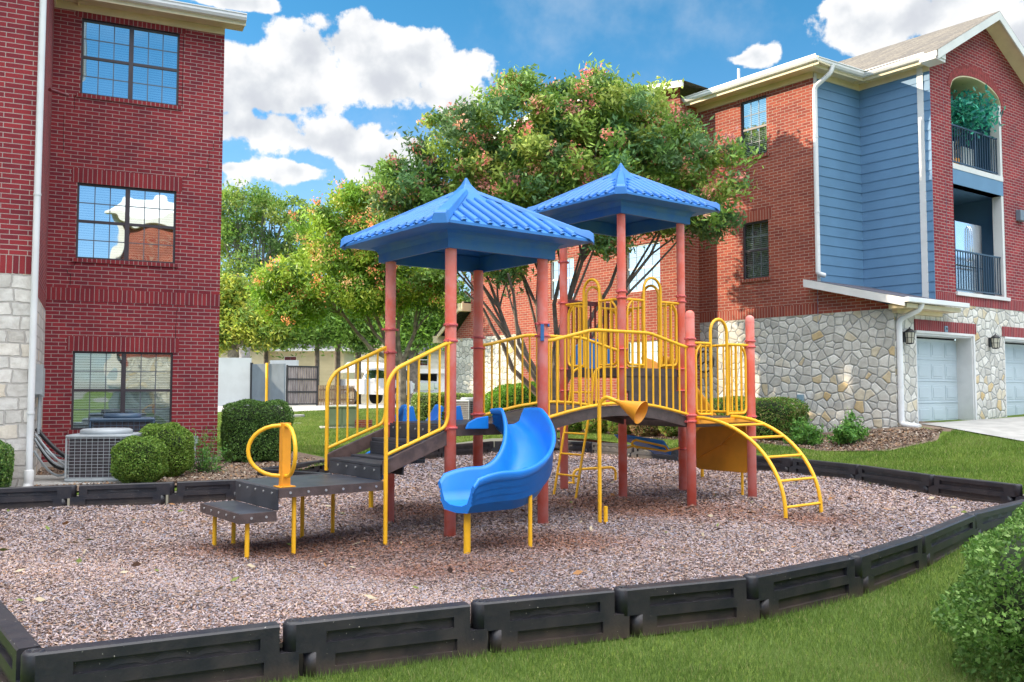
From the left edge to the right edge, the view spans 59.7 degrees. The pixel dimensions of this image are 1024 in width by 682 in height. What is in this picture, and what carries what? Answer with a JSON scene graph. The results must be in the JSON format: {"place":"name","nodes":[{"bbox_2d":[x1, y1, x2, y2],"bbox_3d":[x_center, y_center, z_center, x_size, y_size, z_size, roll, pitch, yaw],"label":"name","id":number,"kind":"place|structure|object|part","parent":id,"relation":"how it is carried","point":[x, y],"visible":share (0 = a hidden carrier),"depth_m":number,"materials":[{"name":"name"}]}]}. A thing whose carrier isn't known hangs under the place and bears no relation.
{"place":"outdoors","nodes":[
{"label":"outdoors","id":0,"kind":"place"},
{"bbox_2d":[218,402,410,411],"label":"road","id":1,"kind":"structure","parent":0,"point":[314,407],"depth_m":40.25,"materials":[{"name":"concrete"}]},
{"bbox_2d":[286,365,317,405],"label":"wooden gate","id":2,"kind":"structure","parent":1,"relation":"on","point":[299,375],"depth_m":42.23,"materials":[{"name":"grey wood"}]},
{"bbox_2d":[318,385,354,404],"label":"picket fence","id":3,"kind":"object","parent":1,"relation":"on","point":[334,394],"visible":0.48,"depth_m":45.38,"materials":[{"name":"brown wood"}]},
{"bbox_2d":[340,368,437,403],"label":"pickup truck","id":4,"kind":"object","parent":1,"relation":"on","point":[372,385],"visible":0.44,"depth_m":47.49,"materials":[{"name":"white paint"}]},
{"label":"side window","id":5,"kind":"part","parent":4,"relation":"part of","materials":[{"name":"green glass"}]},
{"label":"side window","id":6,"kind":"part","parent":4,"relation":"part of","materials":[{"name":"green glass"}]},
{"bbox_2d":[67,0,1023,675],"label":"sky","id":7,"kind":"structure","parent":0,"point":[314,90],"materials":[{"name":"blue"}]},
{"bbox_2d":[77,408,1023,681],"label":"ground","id":8,"kind":"structure","parent":0,"point":[831,638],"depth_m":5.42,"materials":[{"name":"green plant"}]},
{"bbox_2d":[0,600,41,681],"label":"border timber","id":9,"kind":"object","parent":8,"relation":"on","point":[17,639],"visible":0.77,"depth_m":4.57,"materials":[{"name":"black plastic"}]},
{"bbox_2d":[70,481,174,506],"bbox_3d":[-5.167,2.045,11.858,1.275,0.303,0.112,1,-3,-20],"label":"border timber","id":10,"kind":"object","parent":8,"relation":"on","point":[132,494],"visible":0.99,"depth_m":11.82,"materials":[{"name":"black plastic"}]},
{"bbox_2d":[0,0,246,486],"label":"apartment building","id":11,"kind":"structure","parent":8,"relation":"on","point":[111,131],"depth_m":16.51,"materials":[{"name":"brick"}]},
{"bbox_2d":[35,364,44,435],"bbox_3d":[-7.243,0.915,13.663,0.110,1.100,0.650,2,-4,-25],"label":"electric box","id":12,"kind":"object","parent":11,"relation":"attached to","point":[40,382],"visible":0.84,"depth_m":13.46,"materials":[{"name":"grey metal"}]},
{"bbox_2d":[33,428,68,476],"bbox_3d":[-6.879,1.680,13.528,0.688,0.730,0.598,1,-4,-25],"label":"pipe bundle","id":13,"kind":"object","parent":11,"relation":"attached to","point":[47,453],"visible":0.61,"depth_m":13.38,"materials":[{"name":"grey plastic"}]},
{"bbox_2d":[71,351,172,429],"bbox_3d":[-7.256,0.921,16.619,1.796,1.520,0.350,2,-4,-25],"label":"window","id":14,"kind":"structure","parent":11,"relation":"in","point":[102,382],"depth_m":16.55,"materials":[{"name":"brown glass"}]},
{"bbox_2d":[76,183,175,263],"bbox_3d":[-7.256,-2.170,16.792,1.796,1.490,0.350,2,-4,-25],"label":"window","id":15,"kind":"structure","parent":11,"relation":"in","point":[114,222],"depth_m":16.64,"materials":[{"name":"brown glass"}]},
{"bbox_2d":[80,19,179,105],"bbox_3d":[-7.256,-5.220,16.962,1.796,1.520,0.350,2,-4,-25],"label":"window","id":16,"kind":"structure","parent":11,"relation":"in","point":[118,61],"depth_m":16.81,"materials":[{"name":"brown glass"}]},
{"bbox_2d":[20,621,298,681],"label":"border timber","id":17,"kind":"object","parent":8,"relation":"on","point":[254,652],"visible":0.99,"depth_m":4.54,"materials":[{"name":"black plastic"}]},
{"bbox_2d":[36,450,324,491],"bbox_3d":[-7.400,2.130,14.403,9.200,0.089,10.200,0,-3,0],"label":"soil bed","id":18,"kind":"object","parent":8,"relation":"on","point":[300,455],"visible":0.17,"depth_m":15.06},
{"bbox_2d":[0,440,14,486],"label":"round shrub","id":19,"kind":"object","parent":18,"relation":"on","point":[6,465],"visible":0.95,"depth_m":11.65,"materials":[{"name":"green plant"}]},
{"bbox_2d":[34,475,121,485],"bbox_3d":[-6.554,2.136,13.616,2.100,0.070,1.550,1,-3,-12],"label":"concrete pad","id":20,"kind":"object","parent":18,"relation":"on","point":[46,480],"visible":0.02,"depth_m":13.18,"materials":[{"name":"grey concrete"}]},
{"bbox_2d":[64,428,141,481],"bbox_3d":[-6.179,1.714,13.572,0.933,0.760,0.846,1,-3,-9],"label":"air conditioner","id":21,"kind":"object","parent":20,"relation":"on","point":[88,459],"visible":0.65,"depth_m":13.19,"materials":[{"name":"grey metal"}]},
{"bbox_2d":[89,413,154,431],"bbox_3d":[-6.619,1.711,15.125,1.013,0.970,0.706,1,-4,-24],"label":"air conditioner","id":22,"kind":"object","parent":18,"relation":"on","point":[136,422],"visible":0.37,"depth_m":14.88,"materials":[{"name":"grey metal"}]},
{"bbox_2d":[109,435,168,482],"bbox_3d":[-5.452,1.747,13.081,0.782,0.751,0.761,0,-3,0],"label":"round shrub","id":23,"kind":"object","parent":18,"relation":"on","point":[137,459],"visible":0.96,"depth_m":12.84,"materials":[{"name":"green plant"}]},
{"bbox_2d":[138,422,195,477],"bbox_3d":[-5.523,1.734,14.130,0.952,0.912,0.886,0,-3,0],"label":"round shrub","id":24,"kind":"object","parent":18,"relation":"on","point":[174,437],"visible":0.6,"depth_m":13.92,"materials":[{"name":"green plant"}]},
{"bbox_2d":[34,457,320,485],"bbox_3d":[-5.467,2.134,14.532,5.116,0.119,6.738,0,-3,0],"label":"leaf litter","id":25,"kind":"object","parent":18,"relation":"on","point":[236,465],"visible":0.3,"depth_m":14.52,"materials":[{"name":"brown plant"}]},
{"bbox_2d":[187,424,235,472],"bbox_3d":[-5.104,1.809,14.943,0.885,0.855,0.748,-1,-3,12],"label":"juniper shrub","id":26,"kind":"object","parent":18,"relation":"on","point":[205,465],"visible":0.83,"depth_m":14.84,"materials":[{"name":"green plant"}]},
{"bbox_2d":[220,399,294,462],"bbox_3d":[-4.982,1.757,17.388,1.351,1.296,1.360,1,-3,-23],"label":"clipped hedge","id":27,"kind":"object","parent":18,"relation":"on","point":[241,424],"visible":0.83,"depth_m":16.88,"materials":[{"name":"green plant"}]},
{"bbox_2d":[218,358,251,405],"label":"stucco wall","id":28,"kind":"structure","parent":8,"relation":"on","point":[233,380],"depth_m":42.40,"materials":[{"name":"white paint"}]},
{"bbox_2d":[219,265,296,358],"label":"garden tree","id":29,"kind":"object","parent":8,"relation":"on","point":[240,325],"visible":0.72,"depth_m":45.41,"materials":[{"name":"green plant"}]},
{"bbox_2d":[250,363,285,405],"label":"corrugated fence","id":30,"kind":"object","parent":8,"relation":"on","point":[267,381],"visible":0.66,"depth_m":41.97,"materials":[{"name":"grey metal"}]},
{"bbox_2d":[220,179,324,357],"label":"ash tree","id":31,"kind":"object","parent":8,"relation":"on","point":[262,204],"visible":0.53,"depth_m":55.73,"materials":[{"name":"green plant"}]},
{"bbox_2d":[270,360,298,402],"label":"stucco wall","id":32,"kind":"structure","parent":8,"relation":"on","point":[292,362],"depth_m":43.46,"materials":[{"name":"white paint"}]},
{"bbox_2d":[219,344,354,401],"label":"house","id":33,"kind":"structure","parent":8,"relation":"on","point":[327,365],"depth_m":64.51,"materials":[{"name":"beige"}]},
{"bbox_2d":[284,356,295,359],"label":"window","id":34,"kind":"structure","parent":33,"relation":"in","point":[285,357],"depth_m":64.60,"materials":[{"name":"white paint"}]},
{"bbox_2d":[254,308,330,363],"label":"garden tree","id":35,"kind":"object","parent":8,"relation":"on","point":[301,340],"visible":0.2,"depth_m":46.71,"materials":[{"name":"green plant"}]},
{"bbox_2d":[305,300,368,384],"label":"garden tree","id":36,"kind":"object","parent":8,"relation":"on","point":[328,339],"visible":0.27,"depth_m":47.54,"materials":[{"name":"green plant"}]},
{"bbox_2d":[319,406,356,428],"bbox_3d":[-5.046,2.288,26.378,1.240,0.720,1.100,1,-3,-14],"label":"transformer box","id":37,"kind":"object","parent":8,"relation":"on","point":[342,410],"visible":0.45,"depth_m":26.00,"materials":[{"name":"metal"}]},
{"bbox_2d":[243,173,470,409],"bbox_3d":[-5.198,-1.681,31.053,7.782,9.154,5.541,1,-3,-23],"label":"pistache tree","id":38,"kind":"object","parent":8,"relation":"on","point":[350,279],"visible":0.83,"depth_m":30.35,"materials":[{"name":"green plant"}]},
{"bbox_2d":[331,300,383,403],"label":"garden tree","id":39,"kind":"object","parent":8,"relation":"on","point":[361,328],"visible":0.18,"depth_m":48.78,"materials":[{"name":"green plant"}]},
{"bbox_2d":[340,321,384,403],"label":"garden tree","id":40,"kind":"object","parent":8,"relation":"on","point":[357,350],"visible":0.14,"depth_m":49.64,"materials":[{"name":"green plant"}]},
{"bbox_2d":[355,420,371,427],"bbox_3d":[-4.339,2.455,26.061,0.500,0.290,0.400,1,-3,-10],"label":"brick box","id":41,"kind":"object","parent":8,"relation":"on","point":[362,423],"visible":0.54,"depth_m":25.87,"materials":[{"name":"red brick"}]},
{"bbox_2d":[282,601,486,676],"bbox_3d":[-0.706,1.683,5.059,1.173,0.303,0.112,1,-4,-24],"label":"border timber","id":42,"kind":"object","parent":8,"relation":"on","point":[338,642],"visible":0.97,"depth_m":5.01,"materials":[{"name":"black plastic"}]},
{"bbox_2d":[340,338,432,402],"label":"house","id":43,"kind":"structure","parent":8,"relation":"on","point":[372,361],"depth_m":58.12,"materials":[{"name":"white paint"}]},
{"bbox_2d":[371,307,444,404],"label":"garden tree","id":44,"kind":"object","parent":8,"relation":"on","point":[425,334],"visible":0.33,"depth_m":45.46,"materials":[{"name":"green plant"}]},
{"bbox_2d":[395,344,444,403],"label":"house","id":45,"kind":"structure","parent":8,"relation":"on","point":[434,363],"depth_m":53.71,"materials":[{"name":"white paint"}]},
{"bbox_2d":[407,354,427,365],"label":"window","id":46,"kind":"structure","parent":45,"relation":"in","point":[423,361],"depth_m":53.75,"materials":[{"name":"white paint"}]},
{"bbox_2d":[404,267,470,373],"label":"garden tree","id":47,"kind":"object","parent":8,"relation":"on","point":[464,296],"visible":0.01,"depth_m":89.83,"materials":[{"name":"green plant"}]},
{"bbox_2d":[0,451,999,647],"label":"wood chips","id":48,"kind":"object","parent":8,"relation":"on","point":[325,592],"visible":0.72,"depth_m":8.65,"materials":[{"name":"brown wood"}]},
{"bbox_2d":[0,485,76,509],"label":"border timber","id":49,"kind":"object","parent":48,"relation":"on","point":[27,497],"visible":0.88,"depth_m":11.46,"materials":[{"name":"black plastic"}]},
{"bbox_2d":[168,479,245,503],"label":"border timber","id":50,"kind":"object","parent":48,"relation":"on","point":[202,491],"visible":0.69,"depth_m":12.20,"materials":[{"name":"black plastic"}]},
{"bbox_2d":[246,473,331,479],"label":"border timber","id":51,"kind":"object","parent":48,"relation":"on","point":[292,475],"visible":0.15,"depth_m":13.01,"materials":[{"name":"black plastic"}]},
{"bbox_2d":[257,468,323,475],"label":"border timber","id":52,"kind":"object","parent":48,"relation":"on","point":[275,471],"visible":0.15,"depth_m":13.77,"materials":[{"name":"black plastic"}]},
{"bbox_2d":[265,460,319,471],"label":"border timber","id":53,"kind":"object","parent":48,"relation":"on","point":[311,469],"visible":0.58,"depth_m":15.35,"materials":[{"name":"black plastic"}]},
{"bbox_2d":[316,459,333,473],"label":"border timber","id":54,"kind":"object","parent":48,"relation":"on","point":[321,469],"visible":0.1,"depth_m":15.80,"materials":[{"name":"black plastic"}]},
{"bbox_2d":[425,447,442,458],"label":"border timber","id":55,"kind":"object","parent":48,"relation":"on","point":[435,454],"visible":0.26,"depth_m":19.78,"materials":[{"name":"black plastic"}]},
{"bbox_2d":[441,441,493,457],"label":"border timber","id":56,"kind":"object","parent":48,"relation":"on","point":[465,449],"visible":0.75,"depth_m":20.92,"materials":[{"name":"black plastic"}]},
{"bbox_2d":[0,452,966,618],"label":"fallen leaves","id":57,"kind":"object","parent":48,"relation":"on","point":[137,564],"visible":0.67,"depth_m":8.80,"materials":[{"name":"brown plant"}]},
{"bbox_2d":[491,441,501,452],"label":"border timber","id":58,"kind":"object","parent":48,"relation":"on","point":[497,446],"visible":0.21,"depth_m":21.77,"materials":[{"name":"black plastic"}]},
{"bbox_2d":[200,163,822,558],"bbox_3d":[0.901,-0.313,11.718,9.756,5.144,4.434,2,-4,-38],"label":"play structure","id":59,"kind":"object","parent":48,"relation":"on","point":[466,226],"visible":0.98,"depth_m":10.52,"materials":[{"name":"blue plastic"}]},
{"bbox_2d":[568,466,616,484],"bbox_3d":[1.298,2.239,14.550,1.042,0.356,0.114,2,-4,-28],"label":"bar","id":60,"kind":"object","parent":59,"relation":"attached to","point":[595,468],"visible":0.73,"depth_m":14.56,"materials":[{"name":"yellow metal"}]},
{"bbox_2d":[357,52,766,447],"bbox_3d":[0.974,-2.053,20.615,9.306,9.132,4.320,0,-3,0],"label":"pistache tree","id":61,"kind":"object","parent":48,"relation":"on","point":[612,122],"visible":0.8,"depth_m":19.97,"materials":[{"name":"green plant"}]},
{"bbox_2d":[553,441,590,452],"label":"border timber","id":62,"kind":"object","parent":48,"relation":"on","point":[574,446],"visible":0.56,"depth_m":21.74,"materials":[{"name":"black plastic"}]},
{"bbox_2d":[588,442,633,457],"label":"border timber","id":63,"kind":"object","parent":48,"relation":"on","point":[609,448],"visible":0.59,"depth_m":20.92,"materials":[{"name":"black plastic"}]},
{"bbox_2d":[597,396,647,523],"bbox_3d":[1.221,1.388,9.995,0.593,1.547,0.265,-1,-3,20],"label":"talk tube","id":64,"kind":"object","parent":48,"relation":"on","point":[636,411],"visible":0.95,"depth_m":10.13,"materials":[{"name":"yellow plastic"}]},
{"bbox_2d":[631,445,678,461],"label":"border timber","id":65,"kind":"object","parent":48,"relation":"on","point":[642,453],"visible":0.35,"depth_m":19.59,"materials":[{"name":"black plastic"}]},
{"bbox_2d":[756,455,792,472],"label":"border timber","id":66,"kind":"object","parent":48,"relation":"on","point":[783,464],"visible":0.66,"depth_m":16.62,"materials":[{"name":"black plastic"}]},
{"bbox_2d":[912,514,977,566],"bbox_3d":[4.082,1.862,8.367,0.112,0.303,1.843,-3,-4,40],"label":"border timber","id":67,"kind":"object","parent":48,"relation":"on","point":[941,539],"visible":0.67,"depth_m":8.23,"materials":[{"name":"black plastic"}]},
{"bbox_2d":[928,475,1022,503],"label":"border timber","id":68,"kind":"object","parent":48,"relation":"on","point":[976,490],"visible":0.88,"depth_m":12.34,"materials":[{"name":"black plastic"}]},
{"bbox_2d":[471,587,629,652],"bbox_3d":[0.238,1.704,5.467,1.036,0.303,0.112,1,-3,-22],"label":"border timber","id":69,"kind":"object","parent":8,"relation":"on","point":[583,616],"visible":0.92,"depth_m":5.42,"materials":[{"name":"black plastic"}]},
{"bbox_2d":[217,407,1023,491],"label":"grass","id":70,"kind":"structure","parent":8,"relation":"on","point":[312,430],"depth_m":15.84,"materials":[{"name":"green plant"}]},
{"bbox_2d":[613,575,759,635],"bbox_3d":[1.144,1.724,5.834,1.071,0.303,0.112,1,-3,-22],"label":"border timber","id":71,"kind":"object","parent":8,"relation":"on","point":[658,607],"visible":0.98,"depth_m":5.78,"materials":[{"name":"black plastic"}]},
{"bbox_2d":[433,11,1023,455],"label":"apartment building","id":72,"kind":"structure","parent":8,"relation":"on","point":[831,265],"depth_m":20.69,"materials":[{"name":"red brick"}]},
{"bbox_2d":[552,257,573,299],"bbox_3d":[1.617,-1.791,25.914,0.350,1.253,1.108,3,-4,-39],"label":"window","id":73,"kind":"structure","parent":72,"relation":"in","point":[555,265],"depth_m":26.00,"materials":[{"name":"white glass"}]},
{"bbox_2d":[627,241,659,291],"bbox_3d":[3.585,-1.917,23.452,0.350,1.341,1.299,3,-4,-39],"label":"window","id":74,"kind":"structure","parent":72,"relation":"in","point":[632,259],"depth_m":23.40,"materials":[{"name":"white glass"}]},
{"bbox_2d":[629,340,657,365],"bbox_3d":[3.585,0.562,23.314,0.350,1.208,1.299,3,-4,-39],"label":"window","id":75,"kind":"structure","parent":72,"relation":"in","point":[649,343],"depth_m":23.18,"materials":[{"name":"white glass"}]},
{"bbox_2d":[741,96,766,156],"bbox_3d":[5.986,-5.137,21.620,0.350,1.497,0.848,3,-4,-39],"label":"window","id":76,"kind":"structure","parent":72,"relation":"in","point":[753,112],"depth_m":21.73,"materials":[{"name":"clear glass"}]},
{"bbox_2d":[743,220,768,278],"bbox_3d":[5.986,-2.170,21.454,0.350,1.467,0.848,3,-4,-39],"label":"window","id":77,"kind":"structure","parent":72,"relation":"in","point":[755,234],"depth_m":21.53,"materials":[{"name":"black glass"}]},
{"bbox_2d":[902,327,914,343],"bbox_3d":[8.286,-0.108,18.633,0.210,0.360,0.231,2,-4,-35],"label":"wall lantern","id":78,"kind":"object","parent":72,"relation":"attached to","point":[908,335],"depth_m":18.56,"materials":[{"name":"black metal"}]},
{"bbox_2d":[915,330,976,423],"bbox_3d":[9.319,0.954,19.987,2.420,2.250,0.936,2,-4,-35],"label":"garage door","id":79,"kind":"structure","parent":72,"relation":"in","point":[945,366],"depth_m":20.25,"materials":[{"name":"white paint"}]},
{"bbox_2d":[955,146,974,168],"bbox_3d":[10.928,-4.300,21.668,0.670,0.690,0.370,2,-4,-35],"label":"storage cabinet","id":80,"kind":"object","parent":72,"relation":"on","point":[966,156],"visible":0.29,"depth_m":21.47,"materials":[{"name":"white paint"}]},
{"bbox_2d":[954,220,982,293],"bbox_3d":[10.683,-1.918,21.456,1.220,1.750,0.794,2,-4,-35],"label":"chair","id":81,"kind":"object","parent":72,"relation":"on","point":[967,237],"visible":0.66,"depth_m":21.15,"materials":[{"name":"metal"}]},
{"bbox_3d":[10.621,-2.298,21.023,0.595,1.040,0.134,2,-4,-35],"label":"door","id":82,"kind":"part","parent":81,"relation":"part of","materials":[{"name":"metal"}]},
{"bbox_3d":[11.121,-2.278,21.383,0.615,1.040,0.134,2,-4,-35],"label":"door","id":83,"kind":"part","parent":81,"relation":"part of","materials":[{"name":"metal"}]},
{"bbox_2d":[950,84,1005,163],"bbox_3d":[10.743,-5.047,21.207,1.938,2.130,1.437,0,-3,0],"label":"potted tree","id":84,"kind":"object","parent":72,"relation":"on","point":[971,109],"visible":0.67,"depth_m":21.00,"materials":[{"name":"green plant"}]},
{"bbox_2d":[988,334,1000,348],"bbox_3d":[11.208,0.008,20.715,0.210,0.360,0.231,2,-4,-35],"label":"wall lantern","id":85,"kind":"object","parent":72,"relation":"attached to","point":[993,342],"depth_m":20.65,"materials":[{"name":"black metal"}]},
{"bbox_2d":[1004,337,1023,415],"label":"garage door","id":86,"kind":"structure","parent":72,"relation":"in","point":[1013,346],"depth_m":22.14,"materials":[{"name":"white paint"}]},
{"bbox_2d":[557,421,954,450],"bbox_3d":[2.666,2.247,23.900,3.966,0.514,18.007,3,-4,-42],"label":"soil bed","id":87,"kind":"object","parent":8,"relation":"on","point":[913,428],"visible":0.18,"depth_m":17.49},
{"bbox_2d":[410,391,472,420],"bbox_3d":[-2.130,2.142,28.134,2.126,1.143,1.330,0,-3,0],"label":"clipped hedge","id":88,"kind":"object","parent":87,"relation":"on","point":[424,405],"visible":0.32,"depth_m":27.64,"materials":[{"name":"green plant"}]},
{"bbox_2d":[456,397,472,419],"bbox_3d":[-1.252,2.163,27.320,0.756,0.870,0.763,3,-4,-40],"label":"air conditioner","id":89,"kind":"object","parent":87,"relation":"on","point":[465,404],"visible":0.34,"depth_m":27.00,"materials":[{"name":"grey metal"}]},
{"bbox_2d":[485,381,574,415],"bbox_3d":[0.441,1.808,24.556,2.617,1.434,1.705,0,-3,0],"label":"round shrub","id":90,"kind":"object","parent":87,"relation":"on","point":[503,396],"visible":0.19,"depth_m":24.00,"materials":[{"name":"green plant"}]},
{"bbox_2d":[559,421,582,431],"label":"bush","id":91,"kind":"object","parent":87,"relation":"on","point":[575,427],"visible":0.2,"depth_m":23.44,"materials":[{"name":"green plant"}]},
{"bbox_2d":[582,418,607,433],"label":"bush","id":92,"kind":"object","parent":87,"relation":"on","point":[592,427],"visible":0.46,"depth_m":22.95,"materials":[{"name":"green plant"}]},
{"bbox_2d":[606,421,631,434],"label":"bush","id":93,"kind":"object","parent":87,"relation":"on","point":[612,427],"visible":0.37,"depth_m":22.59,"materials":[{"name":"green plant"}]},
{"bbox_2d":[630,425,659,436],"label":"bush","id":94,"kind":"object","parent":87,"relation":"on","point":[644,431],"visible":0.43,"depth_m":22.05,"materials":[{"name":"green plant"}]},
{"bbox_2d":[658,426,677,436],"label":"bush","id":95,"kind":"object","parent":87,"relation":"on","point":[667,431],"visible":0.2,"depth_m":21.48,"materials":[{"name":"green plant"}]},
{"bbox_2d":[707,396,810,440],"bbox_3d":[5.303,1.730,20.100,1.076,1.013,2.974,3,-4,-38],"label":"clipped hedge","id":96,"kind":"object","parent":87,"relation":"on","point":[777,413],"visible":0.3,"depth_m":19.17,"materials":[{"name":"green plant"}]},
{"bbox_2d":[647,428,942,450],"bbox_3d":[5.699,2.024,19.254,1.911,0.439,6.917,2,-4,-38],"label":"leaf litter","id":97,"kind":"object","parent":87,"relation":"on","point":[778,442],"visible":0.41,"depth_m":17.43,"materials":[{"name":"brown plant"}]},
{"bbox_2d":[783,416,824,445],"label":"loose shrub","id":98,"kind":"object","parent":87,"relation":"on","point":[805,433],"visible":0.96,"depth_m":18.13,"materials":[{"name":"green plant"}]},
{"bbox_2d":[826,408,869,443],"bbox_3d":[6.632,1.676,17.661,0.952,0.794,0.825,2,-4,-38],"label":"loose shrub","id":99,"kind":"object","parent":87,"relation":"on","point":[848,432],"visible":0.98,"depth_m":17.54,"materials":[{"name":"green plant"}]},
{"bbox_2d":[743,556,862,618],"bbox_3d":[2.095,1.753,6.386,1.298,0.303,0.112,2,-4,-37],"label":"border timber","id":100,"kind":"object","parent":8,"relation":"on","point":[788,588],"visible":0.92,"depth_m":6.31,"materials":[{"name":"black plastic"}]},
{"bbox_2d":[789,458,860,479],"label":"border timber","id":101,"kind":"object","parent":8,"relation":"on","point":[834,469],"visible":0.91,"depth_m":15.54,"materials":[{"name":"black plastic"}]},
{"bbox_2d":[847,536,926,593],"bbox_3d":[3.048,1.799,7.222,0.112,0.303,1.398,-3,-4,44],"label":"border timber","id":102,"kind":"object","parent":8,"relation":"on","point":[885,564],"visible":0.78,"depth_m":7.14,"materials":[{"name":"black plastic"}]},
{"bbox_2d":[855,465,934,492],"bbox_3d":[5.983,2.164,13.984,0.112,0.303,1.918,1,-3,-12],"label":"border timber","id":103,"kind":"object","parent":8,"relation":"on","point":[918,482],"visible":0.91,"depth_m":13.85,"materials":[{"name":"black plastic"}]},
{"bbox_2d":[930,502,1023,681],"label":"clipped hedge","id":104,"kind":"object","parent":8,"relation":"on","point":[996,554],"visible":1,"depth_m":4.72,"materials":[{"name":"green plant"}]},
{"bbox_2d":[965,499,1023,535],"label":"border timber","id":105,"kind":"object","parent":8,"relation":"on","point":[988,518],"visible":0.45,"depth_m":9.38,"materials":[{"name":"black plastic"}]},
{"bbox_2d":[922,417,1023,440],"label":"driveway","id":106,"kind":"structure","parent":0,"point":[1011,427],"depth_m":17.96,"materials":[{"name":"concrete"}]}
]}

